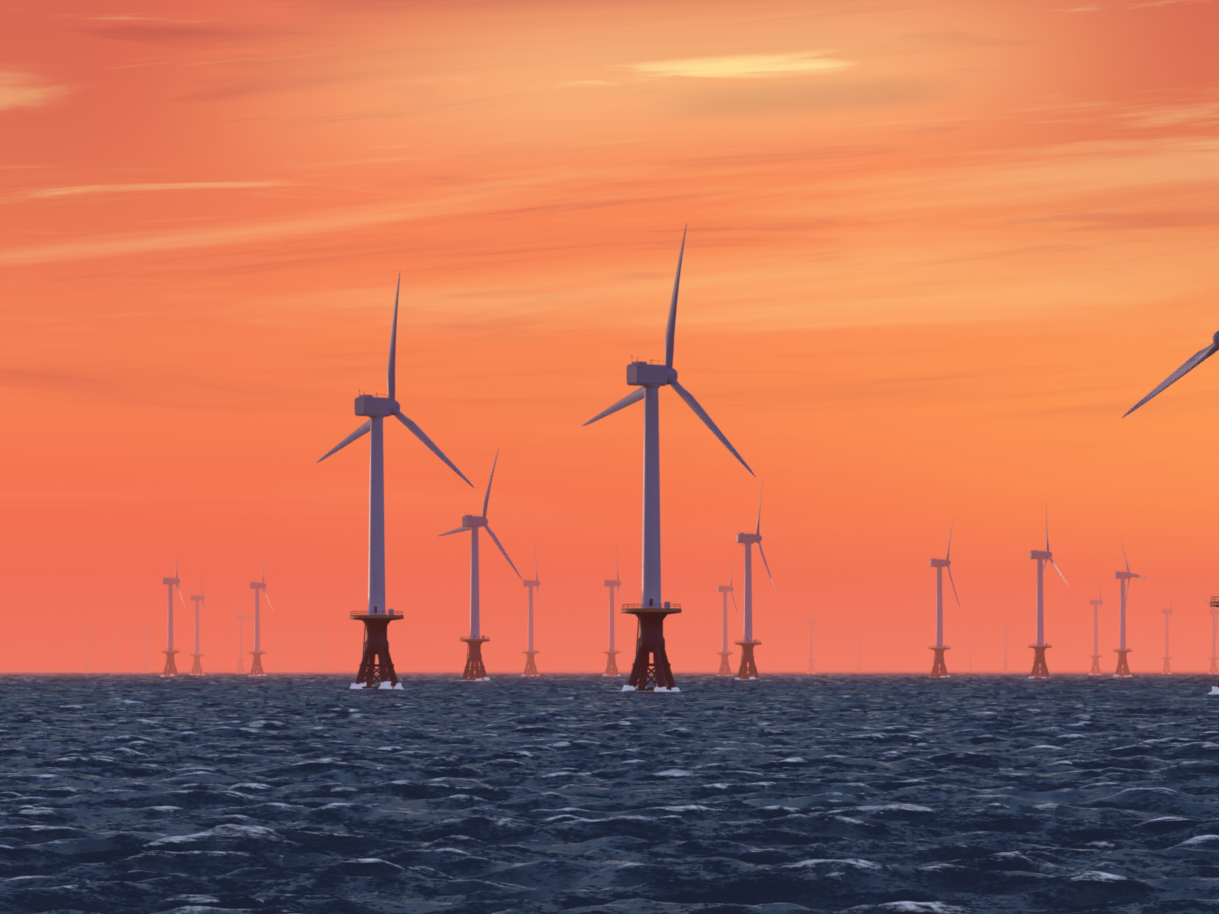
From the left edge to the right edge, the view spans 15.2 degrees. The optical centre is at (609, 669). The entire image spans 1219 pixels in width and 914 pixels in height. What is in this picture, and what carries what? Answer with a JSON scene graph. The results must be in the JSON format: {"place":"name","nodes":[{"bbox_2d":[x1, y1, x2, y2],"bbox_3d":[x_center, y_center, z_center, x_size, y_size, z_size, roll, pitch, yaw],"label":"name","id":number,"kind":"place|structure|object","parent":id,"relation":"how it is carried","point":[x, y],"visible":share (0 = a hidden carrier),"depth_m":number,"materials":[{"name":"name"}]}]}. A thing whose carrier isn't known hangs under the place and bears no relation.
{"place":"outdoors","nodes":[
{"label":"outdoors","id":0,"kind":"place"},
{"bbox_2d":[0,670,1218,913],"bbox_3d":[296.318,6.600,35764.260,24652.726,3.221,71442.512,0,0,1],"label":"sea","id":1,"kind":"structure","parent":0,"point":[600,792],"depth_m":229.91,"materials":[{"name":"blue liquid"}]},
{"bbox_2d":[79,612,97,672],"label":"turbine","id":2,"kind":"object","parent":1,"relation":"in","point":[85,669],"visible":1,"depth_m":9725.86,"materials":[{"name":"grey metal"}]},
{"bbox_2d":[108,624,122,672],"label":"turbine","id":3,"kind":"object","parent":1,"relation":"in","point":[115,662],"visible":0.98,"depth_m":11738.00,"materials":[{"name":"grey metal"}]},
{"bbox_2d":[140,614,157,672],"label":"turbine","id":4,"kind":"object","parent":1,"relation":"in","point":[146,661],"visible":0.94,"depth_m":9454.09,"materials":[{"name":"grey metal"}]},
{"bbox_2d":[190,582,206,674],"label":"turbine","id":5,"kind":"object","parent":1,"relation":"in","point":[196,655],"visible":0.98,"depth_m":5315.24,"materials":[{"name":"grey metal"}]},
{"bbox_2d":[234,598,254,673],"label":"turbine","id":6,"kind":"object","parent":1,"relation":"in","point":[241,618],"visible":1,"depth_m":7395.92,"materials":[{"name":"grey metal"}]},
{"bbox_2d":[316,619,328,671],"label":"turbine","id":7,"kind":"object","parent":1,"relation":"in","point":[321,662],"visible":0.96,"depth_m":10973.98,"materials":[{"name":"grey metal"}]},
{"bbox_2d":[316,273,474,688],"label":"turbine","id":8,"kind":"object","parent":1,"relation":"on","point":[376,619],"visible":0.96,"depth_m":1450.06,"materials":[{"name":"grey metal"}]},
{"bbox_2d":[438,449,521,680],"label":"turbine","id":9,"kind":"object","parent":1,"relation":"in","point":[472,523],"visible":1,"depth_m":2572.91,"materials":[{"name":"grey metal"}]},
{"bbox_2d":[603,540,624,675],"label":"turbine","id":10,"kind":"object","parent":1,"relation":"on","point":[611,653],"visible":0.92,"depth_m":4411.82,"materials":[{"name":"grey metal"}]},
{"bbox_2d":[582,223,755,691],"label":"turbine","id":11,"kind":"object","parent":1,"relation":"in","point":[651,613],"visible":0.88,"depth_m":1293.58,"materials":[{"name":"grey metal"}]},
{"bbox_2d":[717,552,741,675],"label":"turbine","id":12,"kind":"object","parent":1,"relation":"in","point":[724,654],"visible":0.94,"depth_m":4716.84,"materials":[{"name":"grey metal"}]},
{"bbox_2d":[734,478,776,679],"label":"turbine","id":13,"kind":"object","parent":1,"relation":"on","point":[747,644],"visible":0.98,"depth_m":2900.81,"materials":[{"name":"grey metal"}]},
{"bbox_2d":[806,616,818,673],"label":"turbine","id":14,"kind":"object","parent":1,"relation":"in","point":[811,660],"visible":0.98,"depth_m":8087.01,"materials":[{"name":"grey metal"}]},
{"bbox_2d":[850,620,868,672],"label":"turbine","id":15,"kind":"object","parent":1,"relation":"in","point":[859,662],"visible":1,"depth_m":10956.62,"materials":[{"name":"grey metal"}]},
{"bbox_2d":[928,518,960,677],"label":"turbine","id":16,"kind":"object","parent":1,"relation":"on","point":[939,649],"visible":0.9,"depth_m":3571.62,"materials":[{"name":"grey metal"}]},
{"bbox_2d":[964,638,976,671],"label":"turbine","id":17,"kind":"object","parent":1,"relation":"in","point":[970,645],"visible":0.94,"depth_m":15435.34,"materials":[{"name":"grey metal"}]},
{"bbox_2d":[1028,497,1068,677],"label":"turbine","id":18,"kind":"object","parent":1,"relation":"on","point":[1040,647],"visible":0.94,"depth_m":3325.35,"materials":[{"name":"grey metal"}]},
{"bbox_2d":[1113,531,1149,676],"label":"turbine","id":19,"kind":"object","parent":1,"relation":"in","point":[1122,651],"visible":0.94,"depth_m":4037.79,"materials":[{"name":"grey metal"}]},
{"bbox_2d":[1161,597,1177,673],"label":"turbine","id":20,"kind":"object","parent":1,"relation":"in","point":[1167,658],"visible":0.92,"depth_m":6524.24,"materials":[{"name":"grey metal"}]},
{"bbox_2d":[1122,331,1218,693],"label":"turbine","id":21,"kind":"object","parent":1,"relation":"on","point":[1194,361],"visible":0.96,"depth_m":1168.96,"materials":[{"name":"grey metal"}]},
{"bbox_2d":[1200,594,1218,673],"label":"turbine","id":22,"kind":"object","parent":1,"relation":"in","point":[1213,612],"visible":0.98,"depth_m":6651.53,"materials":[{"name":"grey metal"}]},
{"bbox_2d":[0,0,1218,669],"label":"sky","id":23,"kind":"structure","parent":0,"point":[937,254],"materials":[{"name":"orange"}]},
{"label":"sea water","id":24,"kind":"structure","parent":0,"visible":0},
{"bbox_2d":[160,563,184,676],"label":"turbine","id":25,"kind":"object","parent":24,"relation":"on","point":[170,652],"visible":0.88,"depth_m":4305.55,"materials":[{"name":"grey metal"}]},
{"bbox_2d":[248,565,271,675],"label":"turbine","id":26,"kind":"object","parent":24,"relation":"on","point":[257,653],"visible":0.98,"depth_m":4534.28,"materials":[{"name":"grey metal"}]},
{"bbox_2d":[522,542,542,675],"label":"turbine","id":27,"kind":"object","parent":24,"relation":"on","point":[530,653],"visible":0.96,"depth_m":4412.87,"materials":[{"name":"grey metal"}]},
{"bbox_2d":[1001,614,1021,672],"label":"turbine","id":28,"kind":"object","parent":24,"relation":"on","point":[1005,654],"visible":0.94,"depth_m":9699.88,"materials":[{"name":"grey metal"}]},
{"bbox_2d":[1089,567,1107,674],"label":"turbine","id":29,"kind":"object","parent":24,"relation":"in","point":[1095,656],"visible":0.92,"depth_m":5654.97,"materials":[{"name":"grey metal"}]}
]}

